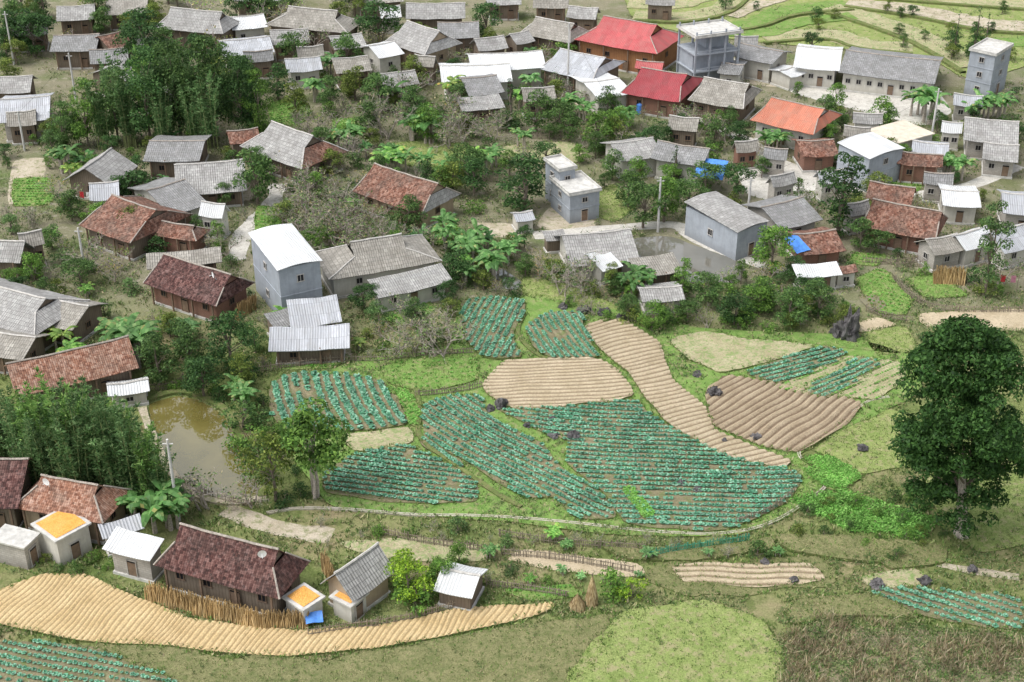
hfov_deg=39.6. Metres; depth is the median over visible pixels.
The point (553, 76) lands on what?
bare tree
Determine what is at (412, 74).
house
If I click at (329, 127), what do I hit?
bare tree
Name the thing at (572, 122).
shrub
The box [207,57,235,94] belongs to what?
broadleaf tree
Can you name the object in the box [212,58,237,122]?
bamboo clump
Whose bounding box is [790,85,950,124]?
school yard
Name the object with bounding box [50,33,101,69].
house
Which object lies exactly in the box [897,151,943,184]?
house
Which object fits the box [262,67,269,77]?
door
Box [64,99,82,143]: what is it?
bamboo clump
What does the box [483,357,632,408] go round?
ploughed field
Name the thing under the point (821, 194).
house
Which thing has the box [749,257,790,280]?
bare tree
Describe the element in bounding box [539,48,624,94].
house
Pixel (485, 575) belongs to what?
bare tree
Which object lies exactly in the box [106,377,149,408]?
house
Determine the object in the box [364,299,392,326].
broadleaf tree
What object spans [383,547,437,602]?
broadleaf tree
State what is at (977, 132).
house
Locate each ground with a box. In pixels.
[0,0,1023,679]
[270,296,921,537]
[625,0,1023,77]
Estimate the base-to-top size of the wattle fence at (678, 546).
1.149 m
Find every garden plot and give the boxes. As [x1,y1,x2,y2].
[11,177,53,206]
[254,205,277,229]
[267,99,311,125]
[282,355,348,369]
[332,118,366,129]
[339,537,486,561]
[345,427,413,451]
[382,356,478,391]
[383,302,434,324]
[410,222,460,244]
[505,584,582,600]
[508,549,644,576]
[521,277,618,309]
[671,331,814,372]
[672,562,824,587]
[737,336,902,353]
[779,356,904,399]
[849,252,886,266]
[859,317,894,331]
[860,568,923,587]
[863,326,914,354]
[892,181,921,191]
[908,274,965,298]
[918,309,1023,330]
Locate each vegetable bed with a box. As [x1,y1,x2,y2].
[386,386,417,426]
[623,487,649,518]
[800,455,860,489]
[856,269,910,315]
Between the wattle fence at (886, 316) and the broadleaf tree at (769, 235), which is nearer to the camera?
the wattle fence at (886, 316)
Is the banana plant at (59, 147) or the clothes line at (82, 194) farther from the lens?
the banana plant at (59, 147)
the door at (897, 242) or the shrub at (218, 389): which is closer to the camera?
the shrub at (218, 389)
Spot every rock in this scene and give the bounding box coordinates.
[486,403,495,412]
[494,397,507,409]
[523,422,530,427]
[547,430,560,439]
[557,302,567,309]
[567,429,580,439]
[576,304,590,314]
[597,307,610,315]
[616,313,626,319]
[677,479,685,485]
[692,370,701,377]
[693,486,701,491]
[706,386,722,396]
[750,432,761,439]
[760,557,769,564]
[789,576,798,582]
[828,320,840,338]
[837,304,860,341]
[857,443,868,450]
[869,577,884,590]
[916,575,932,585]
[967,564,977,572]
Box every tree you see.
[0,0,29,22]
[0,9,24,52]
[0,27,12,62]
[0,36,27,63]
[0,57,22,75]
[0,143,14,157]
[0,203,14,215]
[0,213,20,234]
[0,267,28,279]
[2,8,57,44]
[2,155,10,168]
[8,276,29,283]
[16,0,39,13]
[16,13,47,56]
[16,204,53,225]
[20,252,44,282]
[23,258,65,280]
[27,218,41,230]
[28,2,43,14]
[30,0,49,18]
[31,175,69,195]
[34,275,56,290]
[37,117,58,141]
[38,129,62,152]
[42,223,62,249]
[43,156,53,168]
[45,100,76,143]
[47,177,83,207]
[49,234,68,253]
[52,189,86,220]
[54,135,72,147]
[56,198,77,215]
[56,231,111,270]
[59,257,96,286]
[61,77,106,147]
[77,0,96,7]
[80,153,96,164]
[84,0,110,22]
[85,135,99,145]
[87,65,136,141]
[87,200,105,214]
[88,6,111,34]
[94,254,126,283]
[99,135,120,151]
[99,298,112,316]
[100,241,134,269]
[108,25,153,99]
[108,175,132,195]
[112,45,174,136]
[116,11,145,33]
[117,204,151,218]
[118,7,173,58]
[130,154,148,177]
[130,331,181,385]
[140,39,200,135]
[142,2,166,32]
[142,135,153,145]
[143,305,162,319]
[147,0,163,18]
[151,26,188,85]
[155,311,176,336]
[164,318,198,358]
[168,465,240,511]
[169,326,212,372]
[174,34,240,138]
[180,355,224,395]
[183,0,222,9]
[184,121,202,135]
[185,32,218,98]
[189,214,202,226]
[198,219,225,247]
[199,68,237,105]
[201,227,245,257]
[201,308,258,371]
[203,25,236,54]
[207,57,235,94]
[209,220,225,239]
[211,237,228,252]
[213,55,262,129]
[213,182,233,202]
[216,41,236,94]
[221,146,231,158]
[222,0,248,15]
[222,464,279,510]
[225,52,256,77]
[228,351,256,385]
[230,145,278,204]
[235,205,248,218]
[236,68,273,133]
[237,320,268,352]
[237,430,302,501]
[239,70,271,100]
[246,0,270,14]
[246,0,280,18]
[250,145,271,173]
[254,0,278,21]
[255,354,268,365]
[256,215,280,229]
[256,311,267,324]
[261,205,306,224]
[262,63,295,100]
[264,0,306,21]
[265,6,285,29]
[268,167,318,201]
[271,200,295,222]
[275,0,299,12]
[275,31,309,57]
[278,200,307,223]
[278,397,353,499]
[279,177,291,190]
[280,81,309,116]
[282,187,335,217]
[283,206,328,239]
[285,26,332,54]
[286,197,345,231]
[287,159,328,195]
[289,102,330,133]
[289,108,307,128]
[290,200,306,217]
[299,207,342,248]
[299,225,334,250]
[300,102,352,130]
[304,205,367,240]
[305,171,323,198]
[306,239,327,250]
[309,125,342,142]
[309,127,332,145]
[311,175,360,215]
[313,177,340,196]
[315,75,341,106]
[315,511,330,526]
[318,148,344,177]
[318,216,378,240]
[318,225,345,246]
[321,172,344,193]
[323,183,374,223]
[324,158,347,179]
[326,131,336,144]
[327,0,352,15]
[327,174,344,187]
[328,186,351,205]
[328,231,356,245]
[329,0,352,16]
[329,31,364,56]
[332,92,351,111]
[333,131,373,161]
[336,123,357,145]
[339,76,357,97]
[340,65,368,100]
[341,0,366,16]
[341,195,391,230]
[341,198,370,215]
[342,184,360,199]
[346,88,416,141]
[347,283,379,312]
[348,91,393,130]
[348,170,367,181]
[351,101,382,135]
[352,0,403,42]
[352,213,371,231]
[358,25,376,39]
[359,71,396,110]
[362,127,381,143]
[363,33,380,43]
[364,202,386,222]
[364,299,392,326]
[365,153,389,171]
[367,220,397,236]
[369,29,389,41]
[369,315,392,338]
[370,213,412,235]
[373,98,392,117]
[375,67,436,104]
[375,215,391,234]
[377,327,420,358]
[383,316,451,357]
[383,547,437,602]
[384,230,402,235]
[385,220,402,233]
[386,94,400,107]
[386,292,416,326]
[387,65,397,71]
[387,194,428,231]
[393,87,425,113]
[394,306,478,362]
[400,54,427,84]
[400,84,429,113]
[401,296,428,329]
[406,307,444,330]
[407,105,426,133]
[408,102,449,143]
[408,161,427,176]
[411,223,440,246]
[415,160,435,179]
[422,298,473,343]
[422,518,438,531]
[426,555,457,584]
[427,103,477,152]
[428,90,475,118]
[430,165,455,188]
[432,279,459,303]
[435,107,448,121]
[436,47,471,67]
[436,161,468,189]
[437,529,445,539]
[439,296,461,315]
[440,101,459,114]
[440,109,462,134]
[440,247,472,282]
[444,82,468,108]
[444,106,488,141]
[444,141,486,177]
[445,58,462,62]
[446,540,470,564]
[451,50,469,62]
[455,156,491,198]
[456,113,473,132]
[456,277,466,289]
[470,109,514,140]
[471,269,495,289]
[472,1,502,37]
[482,567,493,582]
[483,26,496,36]
[486,107,514,130]
[488,279,504,293]
[494,78,524,128]
[494,151,547,211]
[497,148,521,177]
[507,143,531,161]
[511,251,522,261]
[514,88,561,132]
[514,253,534,276]
[516,224,533,247]
[525,246,550,268]
[526,535,539,543]
[532,141,560,165]
[532,254,545,280]
[535,40,558,61]
[537,89,563,108]
[538,258,585,301]
[539,66,568,97]
[540,258,566,279]
[541,98,576,135]
[541,122,559,139]
[543,250,599,287]
[547,79,565,106]
[550,42,577,56]
[554,111,581,140]
[559,79,578,93]
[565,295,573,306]
[569,254,610,301]
[570,143,590,163]
[571,529,584,541]
[572,125,587,144]
[573,131,609,147]
[574,295,593,310]
[575,89,590,104]
[580,293,605,313]
[582,109,615,147]
[587,131,604,158]
[589,531,608,544]
[594,85,621,118]
[596,172,612,188]
[599,148,625,180]
[600,115,631,140]
[602,106,633,139]
[602,271,627,295]
[604,261,617,295]
[611,128,623,140]
[613,169,645,206]
[614,293,641,319]
[622,156,652,181]
[622,180,670,227]
[622,284,636,296]
[636,125,666,141]
[636,299,672,330]
[639,107,649,118]
[640,528,655,543]
[646,176,681,221]
[653,120,674,141]
[654,306,677,324]
[656,103,695,117]
[657,163,681,178]
[662,301,673,314]
[663,183,679,200]
[668,535,684,547]
[670,274,684,283]
[670,307,686,322]
[671,145,683,179]
[673,178,710,209]
[673,257,691,292]
[674,299,703,321]
[678,99,721,138]
[683,285,693,296]
[686,160,727,191]
[689,302,709,319]
[691,270,723,305]
[695,304,717,327]
[698,115,712,131]
[703,116,742,141]
[703,118,729,148]
[705,287,720,310]
[705,531,726,542]
[711,109,727,133]
[715,265,740,281]
[715,290,756,325]
[716,162,757,196]
[719,0,733,8]
[719,274,739,290]
[720,541,737,558]
[722,112,739,137]
[724,105,738,123]
[726,120,753,144]
[734,258,748,283]
[739,275,780,312]
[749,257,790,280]
[751,224,794,273]
[753,1,759,7]
[753,155,771,177]
[753,275,777,300]
[755,138,764,155]
[762,286,776,308]
[771,272,788,287]
[771,284,812,326]
[780,255,805,280]
[781,183,822,210]
[784,311,799,328]
[792,81,803,95]
[792,294,816,315]
[793,177,804,195]
[798,277,844,318]
[798,283,825,314]
[802,31,823,44]
[809,6,823,20]
[810,276,829,300]
[812,17,825,28]
[815,94,836,110]
[816,151,869,234]
[819,124,837,137]
[820,287,845,304]
[823,193,833,210]
[824,120,838,138]
[826,82,847,107]
[829,8,840,18]
[834,106,845,112]
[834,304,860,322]
[836,113,849,131]
[836,193,871,217]
[837,300,849,317]
[847,216,874,251]
[860,171,892,190]
[864,229,894,253]
[865,95,899,125]
[883,0,892,10]
[883,105,897,123]
[887,313,1023,539]
[893,22,905,33]
[896,6,905,16]
[899,32,908,46]
[899,143,911,151]
[907,5,919,15]
[912,192,929,207]
[919,29,929,38]
[927,109,948,132]
[932,134,940,141]
[942,30,959,42]
[944,10,963,55]
[944,21,956,31]
[945,43,960,58]
[953,169,959,184]
[963,6,983,58]
[963,40,979,54]
[966,105,982,117]
[970,248,1023,284]
[973,200,1016,297]
[978,14,990,40]
[979,188,987,200]
[987,21,995,32]
[994,82,1018,107]
[997,0,1009,12]
[1010,46,1017,57]
[1019,123,1023,138]
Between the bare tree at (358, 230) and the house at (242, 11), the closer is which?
the bare tree at (358, 230)
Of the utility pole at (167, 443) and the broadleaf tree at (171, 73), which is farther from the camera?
the broadleaf tree at (171, 73)
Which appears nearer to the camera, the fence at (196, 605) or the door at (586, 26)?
the fence at (196, 605)
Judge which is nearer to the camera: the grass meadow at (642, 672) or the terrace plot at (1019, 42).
the grass meadow at (642, 672)
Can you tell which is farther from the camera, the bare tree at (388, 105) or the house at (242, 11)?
the house at (242, 11)
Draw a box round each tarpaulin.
[305,610,322,623]
[694,158,727,179]
[785,235,810,253]
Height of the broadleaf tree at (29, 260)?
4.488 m
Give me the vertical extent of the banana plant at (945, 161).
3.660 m
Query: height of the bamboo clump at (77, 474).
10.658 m
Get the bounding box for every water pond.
[149,396,256,497]
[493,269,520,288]
[634,236,743,283]
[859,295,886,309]
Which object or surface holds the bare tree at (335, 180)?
on the ground at (760, 606)
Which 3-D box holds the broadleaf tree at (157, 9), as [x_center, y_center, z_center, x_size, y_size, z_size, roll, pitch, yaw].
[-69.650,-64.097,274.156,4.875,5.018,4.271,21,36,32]
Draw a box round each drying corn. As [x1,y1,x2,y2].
[36,511,85,537]
[288,585,319,606]
[335,591,351,602]
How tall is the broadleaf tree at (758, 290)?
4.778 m
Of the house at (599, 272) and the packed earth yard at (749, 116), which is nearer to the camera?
the house at (599, 272)
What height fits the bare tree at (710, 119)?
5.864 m
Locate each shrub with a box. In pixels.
[28,134,40,145]
[39,553,52,563]
[46,277,69,294]
[48,247,77,268]
[49,563,64,572]
[68,560,82,576]
[73,257,100,275]
[77,212,88,224]
[83,549,102,563]
[101,562,113,570]
[119,170,156,194]
[122,277,142,297]
[126,147,139,157]
[143,233,170,252]
[165,379,183,389]
[206,380,219,394]
[211,385,228,403]
[218,399,273,430]
[221,254,238,268]
[221,423,270,452]
[223,150,239,159]
[223,365,237,381]
[234,442,281,483]
[242,419,260,430]
[247,288,255,296]
[248,363,262,380]
[254,393,270,407]
[259,407,269,416]
[271,420,289,434]
[273,490,297,509]
[284,176,304,193]
[290,464,300,477]
[291,481,311,498]
[319,69,328,77]
[321,101,339,117]
[346,152,365,169]
[347,177,358,185]
[359,327,373,338]
[370,523,385,539]
[375,337,390,351]
[380,213,397,233]
[391,575,437,616]
[400,525,415,533]
[420,327,444,349]
[443,238,453,254]
[446,515,469,535]
[459,199,487,214]
[459,271,475,287]
[469,125,485,137]
[474,136,497,148]
[474,248,484,267]
[499,532,513,548]
[501,560,519,576]
[502,117,520,129]
[502,277,522,297]
[503,233,520,248]
[513,258,534,273]
[514,83,532,102]
[540,574,553,586]
[550,260,570,279]
[555,114,584,125]
[581,279,600,296]
[594,137,609,153]
[597,566,630,606]
[601,309,614,321]
[612,576,648,603]
[616,303,642,325]
[626,131,640,138]
[680,297,700,309]
[681,271,708,285]
[705,277,722,290]
[706,143,721,159]
[717,309,732,325]
[719,283,737,303]
[727,191,745,204]
[733,317,746,329]
[734,303,758,327]
[739,293,762,311]
[742,117,755,127]
[748,540,772,559]
[759,320,777,333]
[783,274,810,298]
[789,523,806,536]
[798,501,816,516]
[803,190,817,205]
[810,306,833,321]
[818,525,834,534]
[819,496,836,505]
[820,313,838,325]
[834,226,849,235]
[835,109,849,122]
[844,494,864,509]
[845,260,857,266]
[845,520,855,532]
[861,538,869,545]
[863,553,877,563]
[870,507,883,516]
[874,532,887,539]
[884,547,905,561]
[886,488,903,503]
[891,247,903,258]
[895,512,909,524]
[897,525,917,540]
[902,494,912,503]
[914,525,927,537]
[918,261,930,276]
[918,538,926,546]
[938,527,951,536]
[966,265,981,283]
[969,281,997,294]
[995,112,1023,124]
[995,284,1004,296]
[1007,86,1023,100]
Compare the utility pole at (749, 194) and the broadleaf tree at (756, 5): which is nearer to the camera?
the utility pole at (749, 194)
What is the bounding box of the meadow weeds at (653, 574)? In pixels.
[143,334,1021,681]
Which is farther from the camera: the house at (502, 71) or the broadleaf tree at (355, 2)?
the broadleaf tree at (355, 2)
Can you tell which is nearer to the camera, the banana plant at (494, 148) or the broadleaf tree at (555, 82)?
the banana plant at (494, 148)
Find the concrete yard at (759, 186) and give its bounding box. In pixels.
[738,164,815,198]
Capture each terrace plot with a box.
[627,0,712,8]
[632,0,752,19]
[634,0,748,23]
[728,0,786,17]
[729,12,858,36]
[730,1,845,27]
[741,8,854,30]
[762,29,912,51]
[763,37,912,53]
[822,4,968,66]
[824,11,965,72]
[844,4,1023,34]
[846,0,1023,30]
[882,0,1023,10]
[928,0,1023,7]
[977,36,1023,46]
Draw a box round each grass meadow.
[94,614,612,681]
[395,141,470,166]
[499,142,582,163]
[567,600,783,681]
[599,184,636,220]
[644,556,836,596]
[814,409,917,473]
[925,459,1023,552]
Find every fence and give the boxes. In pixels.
[144,580,261,628]
[149,373,183,390]
[177,475,254,506]
[256,354,378,372]
[307,619,378,634]
[356,601,454,625]
[373,525,497,553]
[379,347,473,359]
[415,381,482,395]
[477,174,532,184]
[486,578,568,595]
[498,528,645,548]
[501,546,633,572]
[516,132,569,138]
[649,533,749,555]
[735,488,794,520]
[862,255,918,264]
[865,304,912,322]
[892,273,1023,311]
[896,259,982,293]
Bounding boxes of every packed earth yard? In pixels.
[7,158,45,203]
[243,182,252,200]
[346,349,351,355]
[473,222,518,237]
[537,207,595,229]
[686,107,750,125]
[744,78,775,86]
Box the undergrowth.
[0,2,1023,378]
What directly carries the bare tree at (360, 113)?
on the ground at (760, 606)
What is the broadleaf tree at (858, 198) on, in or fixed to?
on the ground at (760, 606)
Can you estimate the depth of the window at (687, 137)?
217.84 m
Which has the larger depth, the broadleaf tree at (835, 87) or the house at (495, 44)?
the house at (495, 44)
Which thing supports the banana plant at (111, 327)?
on the ground at (760, 606)
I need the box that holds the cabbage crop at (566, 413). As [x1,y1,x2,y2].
[0,295,1023,681]
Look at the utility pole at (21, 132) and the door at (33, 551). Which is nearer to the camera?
the door at (33, 551)
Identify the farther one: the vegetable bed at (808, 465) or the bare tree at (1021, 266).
the bare tree at (1021, 266)
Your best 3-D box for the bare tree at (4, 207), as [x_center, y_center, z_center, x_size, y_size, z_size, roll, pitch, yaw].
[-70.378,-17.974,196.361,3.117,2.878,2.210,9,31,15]
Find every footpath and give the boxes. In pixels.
[137,406,266,505]
[147,389,265,495]
[218,506,334,542]
[413,387,522,506]
[515,313,543,357]
[936,563,1019,580]
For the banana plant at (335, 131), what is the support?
on the ground at (760, 606)
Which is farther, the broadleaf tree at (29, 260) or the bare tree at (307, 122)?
the bare tree at (307, 122)
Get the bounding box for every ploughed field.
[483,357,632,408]
[585,318,790,465]
[705,374,860,452]
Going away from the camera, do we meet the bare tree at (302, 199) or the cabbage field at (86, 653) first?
the cabbage field at (86, 653)
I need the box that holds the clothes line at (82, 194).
[78,191,89,197]
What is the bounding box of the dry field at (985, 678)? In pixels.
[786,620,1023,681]
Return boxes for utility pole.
[2,11,14,64]
[15,111,25,150]
[68,53,75,98]
[74,227,83,259]
[162,439,180,521]
[566,23,571,91]
[656,177,663,231]
[747,177,753,208]
[931,88,941,131]
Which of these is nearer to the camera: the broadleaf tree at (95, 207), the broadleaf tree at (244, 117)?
the broadleaf tree at (95, 207)
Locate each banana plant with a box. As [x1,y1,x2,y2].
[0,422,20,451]
[40,325,77,351]
[43,143,81,173]
[46,144,68,166]
[55,337,85,351]
[59,162,82,174]
[67,149,97,164]
[77,281,95,297]
[94,316,143,344]
[100,316,161,369]
[113,312,157,359]
[115,486,146,515]
[126,471,190,533]
[152,491,191,528]
[175,317,201,335]
[220,373,250,400]
[228,378,260,410]
[272,305,286,311]
[299,77,326,101]
[320,51,345,76]
[325,119,357,148]
[343,122,366,149]
[343,198,361,214]
[350,336,366,350]
[358,140,372,157]
[362,80,408,109]
[369,145,411,167]
[372,148,388,166]
[378,142,400,161]
[389,146,415,172]
[397,112,422,140]
[404,223,430,236]
[407,147,437,173]
[409,114,442,143]
[430,208,458,239]
[430,223,459,250]
[431,151,457,169]
[435,74,465,98]
[444,236,461,253]
[451,229,490,264]
[454,217,489,254]
[454,258,479,285]
[457,251,472,262]
[470,152,498,176]
[471,249,509,283]
[472,145,487,153]
[479,230,495,249]
[479,542,501,558]
[482,253,507,274]
[484,142,504,167]
[489,239,521,265]
[507,232,526,256]
[508,89,522,107]
[508,127,536,148]
[518,72,543,85]
[523,46,538,50]
[523,573,537,584]
[543,522,563,540]
[555,563,567,575]
[557,537,574,549]
[558,91,580,114]
[569,97,596,122]
[576,570,586,581]
[604,271,632,295]
[615,105,637,121]
[616,261,656,296]
[617,111,639,131]
[627,264,656,284]
[634,570,645,577]
[639,545,658,558]
[701,547,714,555]
[753,129,792,152]
[762,129,793,147]
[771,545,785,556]
[901,84,929,115]
[910,86,951,124]
[942,151,956,172]
[943,154,978,180]
[961,88,993,115]
[981,91,1009,118]
[994,91,1018,117]
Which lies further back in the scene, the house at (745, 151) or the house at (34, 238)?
the house at (745, 151)
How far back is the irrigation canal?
138.36 m
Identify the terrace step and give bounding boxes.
[394,564,489,584]
[601,537,773,561]
[776,533,918,563]
[788,593,917,624]
[882,539,946,569]
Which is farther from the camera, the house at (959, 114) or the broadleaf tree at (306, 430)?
the house at (959, 114)
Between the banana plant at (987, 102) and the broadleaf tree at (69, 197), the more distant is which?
the banana plant at (987, 102)
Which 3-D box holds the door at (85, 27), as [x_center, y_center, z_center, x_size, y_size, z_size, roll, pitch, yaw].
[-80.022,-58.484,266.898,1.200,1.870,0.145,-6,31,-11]
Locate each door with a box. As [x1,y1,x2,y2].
[0,513,5,527]
[28,543,38,567]
[36,40,42,49]
[69,539,82,559]
[81,57,88,67]
[82,24,88,33]
[100,379,110,395]
[117,241,124,255]
[125,559,138,577]
[178,241,186,250]
[180,297,189,312]
[185,211,191,223]
[208,194,216,202]
[228,588,241,606]
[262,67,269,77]
[285,166,291,179]
[322,350,332,360]
[354,599,363,621]
[387,206,393,215]
[410,291,418,303]
[479,113,485,123]
[509,10,513,18]
[555,13,560,19]
[580,208,588,221]
[584,24,589,30]
[622,60,628,70]
[660,105,666,116]
[662,11,668,19]
[747,241,754,256]
[756,69,762,79]
[814,158,822,169]
[816,76,823,86]
[818,254,826,263]
[824,277,831,285]
[886,84,893,95]
[892,236,902,248]
[954,210,963,222]
[973,249,981,263]
[995,82,999,94]
[1000,164,1009,176]
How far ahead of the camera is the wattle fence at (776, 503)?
138.66 m
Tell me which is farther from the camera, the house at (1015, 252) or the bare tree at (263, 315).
the house at (1015, 252)
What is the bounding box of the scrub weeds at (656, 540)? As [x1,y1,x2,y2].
[0,376,1023,659]
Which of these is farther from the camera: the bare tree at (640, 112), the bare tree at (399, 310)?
the bare tree at (640, 112)
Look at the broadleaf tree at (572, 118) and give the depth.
219.72 m
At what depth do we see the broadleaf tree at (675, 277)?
177.94 m
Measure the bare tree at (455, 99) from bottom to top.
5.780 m
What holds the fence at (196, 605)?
on the ground at (760, 606)
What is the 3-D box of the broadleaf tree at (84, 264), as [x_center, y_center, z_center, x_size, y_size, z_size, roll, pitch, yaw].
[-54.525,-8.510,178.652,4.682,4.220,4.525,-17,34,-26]
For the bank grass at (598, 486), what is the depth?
136.14 m
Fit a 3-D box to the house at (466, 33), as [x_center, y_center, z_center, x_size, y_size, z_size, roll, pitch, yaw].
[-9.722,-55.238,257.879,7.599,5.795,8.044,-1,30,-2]
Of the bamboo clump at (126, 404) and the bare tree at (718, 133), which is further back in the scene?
the bare tree at (718, 133)
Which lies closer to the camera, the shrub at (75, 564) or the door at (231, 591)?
the door at (231, 591)
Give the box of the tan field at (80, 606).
[0,573,553,656]
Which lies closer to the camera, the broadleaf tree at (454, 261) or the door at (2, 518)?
the door at (2, 518)
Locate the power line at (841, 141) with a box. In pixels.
[753,93,933,178]
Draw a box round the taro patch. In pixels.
[788,487,938,539]
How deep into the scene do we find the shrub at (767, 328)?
169.63 m
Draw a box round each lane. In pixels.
[229,183,286,259]
[532,221,788,272]
[684,111,1023,196]
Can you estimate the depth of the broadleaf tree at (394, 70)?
241.95 m
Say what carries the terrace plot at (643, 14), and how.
on the ground at (760, 606)
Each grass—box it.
[0,15,1023,681]
[0,98,1023,681]
[12,101,1023,681]
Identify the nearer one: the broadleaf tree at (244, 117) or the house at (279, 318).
the house at (279, 318)
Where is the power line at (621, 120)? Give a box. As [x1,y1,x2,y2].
[582,51,658,176]
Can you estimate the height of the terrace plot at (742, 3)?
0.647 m
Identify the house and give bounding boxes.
[0,75,37,98]
[0,92,54,142]
[0,240,34,279]
[0,278,89,350]
[0,328,50,374]
[0,457,37,527]
[0,524,41,569]
[4,335,138,407]
[6,108,37,145]
[12,21,49,52]
[17,228,47,267]
[19,473,131,545]
[30,511,91,564]
[42,295,107,343]
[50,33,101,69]
[56,4,96,34]
[62,147,137,199]
[79,193,192,261]
[88,47,128,70]
[88,180,120,205]
[89,60,135,96]
[94,31,133,58]
[98,513,144,557]
[102,526,163,583]
[105,0,149,30]
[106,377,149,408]
[128,177,205,224]
[131,36,160,65]
[143,135,211,178]
[143,253,254,323]
[146,246,221,269]
[150,220,210,251]
[153,522,310,614]
[157,6,239,54]
[174,158,246,207]
[198,200,230,238]
[217,35,274,67]
[226,127,258,160]
[229,13,267,37]
[234,0,285,16]
[240,120,347,184]
[243,49,273,78]
[248,223,322,309]
[264,308,290,334]
[265,5,360,51]
[268,323,349,365]
[269,28,309,61]
[281,582,325,624]
[283,55,322,89]
[286,294,341,326]
[296,44,324,71]
[315,233,441,298]
[320,542,393,610]
[326,32,366,57]
[329,55,371,88]
[329,590,369,622]
[352,162,461,229]
[359,0,403,17]
[363,40,404,72]
[367,263,452,313]
[378,5,401,33]
[378,69,419,104]
[385,20,461,72]
[406,2,464,27]
[416,54,437,84]
[437,21,479,57]
[438,63,512,99]
[457,73,504,110]
[457,93,504,127]
[467,50,544,88]
[470,35,508,52]
[486,0,521,20]
[504,29,534,51]
[519,85,556,119]
[521,16,587,57]
[533,0,568,20]
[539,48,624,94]
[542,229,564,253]
[543,154,577,202]
[549,170,601,223]
[553,228,638,280]
[566,5,600,30]
[571,72,627,111]
[574,15,684,73]
[584,249,622,286]
[600,136,656,180]
[620,67,703,118]
[628,252,682,290]
[635,59,664,74]
[645,0,674,19]
[650,139,711,184]
[668,114,699,145]
[676,16,743,85]
[684,191,769,260]
[688,76,761,122]
[717,60,747,81]
[732,138,758,169]
[734,35,758,59]
[734,42,790,83]
[741,194,822,246]
[749,96,842,149]
[763,146,788,176]
[766,170,796,198]
[768,65,805,90]
[784,226,846,264]
[792,138,837,172]
[792,261,842,290]
[793,43,842,88]
[813,168,849,201]
[835,264,857,287]
[836,132,904,191]
[838,46,943,99]
[841,199,869,235]
[843,124,871,138]
[852,112,882,127]
[862,198,947,254]
[865,180,916,204]
[871,120,934,151]
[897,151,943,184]
[912,139,949,172]
[915,233,964,272]
[922,171,954,203]
[937,183,981,225]
[941,120,962,150]
[952,92,983,121]
[954,225,990,268]
[963,116,1019,160]
[964,37,1013,95]
[980,223,1023,270]
[981,141,1019,178]
[996,189,1023,228]
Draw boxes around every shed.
[433,562,487,610]
[510,210,535,233]
[636,281,685,314]
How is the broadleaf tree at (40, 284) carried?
on the ground at (760, 606)
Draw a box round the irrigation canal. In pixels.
[266,396,889,534]
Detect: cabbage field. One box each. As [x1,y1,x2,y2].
[0,640,177,681]
[269,373,406,431]
[322,445,478,503]
[419,440,463,466]
[422,395,615,519]
[461,297,524,359]
[500,399,800,531]
[526,311,598,357]
[746,346,845,383]
[803,357,878,396]
[868,587,1023,629]
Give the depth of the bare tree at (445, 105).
227.64 m
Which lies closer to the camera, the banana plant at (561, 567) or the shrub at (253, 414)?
the banana plant at (561, 567)
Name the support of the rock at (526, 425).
on the terrace ground at (543, 305)
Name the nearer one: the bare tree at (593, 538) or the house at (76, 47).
the bare tree at (593, 538)
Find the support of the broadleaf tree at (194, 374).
on the ground at (760, 606)
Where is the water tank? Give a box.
[636,103,641,114]
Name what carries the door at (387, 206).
in the house at (388, 185)
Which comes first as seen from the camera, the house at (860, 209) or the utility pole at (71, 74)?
the house at (860, 209)
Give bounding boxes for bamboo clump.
[0,385,20,413]
[0,388,14,456]
[0,393,35,454]
[0,409,43,486]
[8,380,52,464]
[17,386,34,413]
[24,403,70,477]
[25,366,87,476]
[36,377,64,422]
[41,418,91,481]
[47,381,85,435]
[48,371,98,482]
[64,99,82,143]
[70,379,92,418]
[72,385,112,447]
[73,397,140,507]
[77,392,121,485]
[81,73,114,149]
[93,394,117,405]
[95,53,124,120]
[97,398,156,512]
[100,394,130,428]
[104,65,137,148]
[108,400,144,476]
[124,43,158,107]
[128,421,164,493]
[130,432,176,496]
[140,58,176,135]
[145,87,173,135]
[156,34,190,100]
[175,48,204,116]
[178,78,203,135]
[184,65,222,151]
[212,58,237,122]
[236,70,258,126]
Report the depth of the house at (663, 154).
207.25 m
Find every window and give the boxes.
[14,130,20,135]
[26,129,32,134]
[30,349,36,357]
[35,250,43,255]
[85,319,91,328]
[110,510,116,520]
[125,396,134,401]
[158,165,164,170]
[160,290,166,297]
[175,572,185,580]
[202,303,208,310]
[202,580,212,587]
[204,221,210,227]
[229,193,235,199]
[229,296,234,305]
[257,594,267,603]
[289,352,297,357]
[295,75,300,80]
[296,273,304,282]
[356,277,363,284]
[367,198,372,204]
[390,297,396,303]
[431,287,437,294]
[581,196,587,202]
[673,134,678,139]
[685,135,690,140]
[707,228,712,236]
[739,156,745,161]
[748,155,754,160]
[775,163,781,169]
[808,73,813,78]
[824,187,830,193]
[842,276,849,281]
[845,78,850,83]
[883,157,888,164]
[905,169,912,174]
[923,251,928,259]
[927,188,933,194]
[942,136,948,141]
[943,255,950,262]
[950,137,957,142]
[957,109,963,114]
[975,145,981,150]
[976,71,981,77]
[979,56,984,62]
[988,163,994,168]
[1011,252,1017,258]
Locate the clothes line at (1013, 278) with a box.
[995,275,1019,290]
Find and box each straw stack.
[569,594,585,613]
[585,573,597,607]
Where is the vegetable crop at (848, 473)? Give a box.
[12,99,920,596]
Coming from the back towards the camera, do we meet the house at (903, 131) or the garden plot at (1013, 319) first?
the house at (903, 131)
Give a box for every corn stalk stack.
[234,293,256,320]
[257,608,308,629]
[320,550,333,580]
[933,265,966,285]
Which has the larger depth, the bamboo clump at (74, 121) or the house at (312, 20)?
the house at (312, 20)

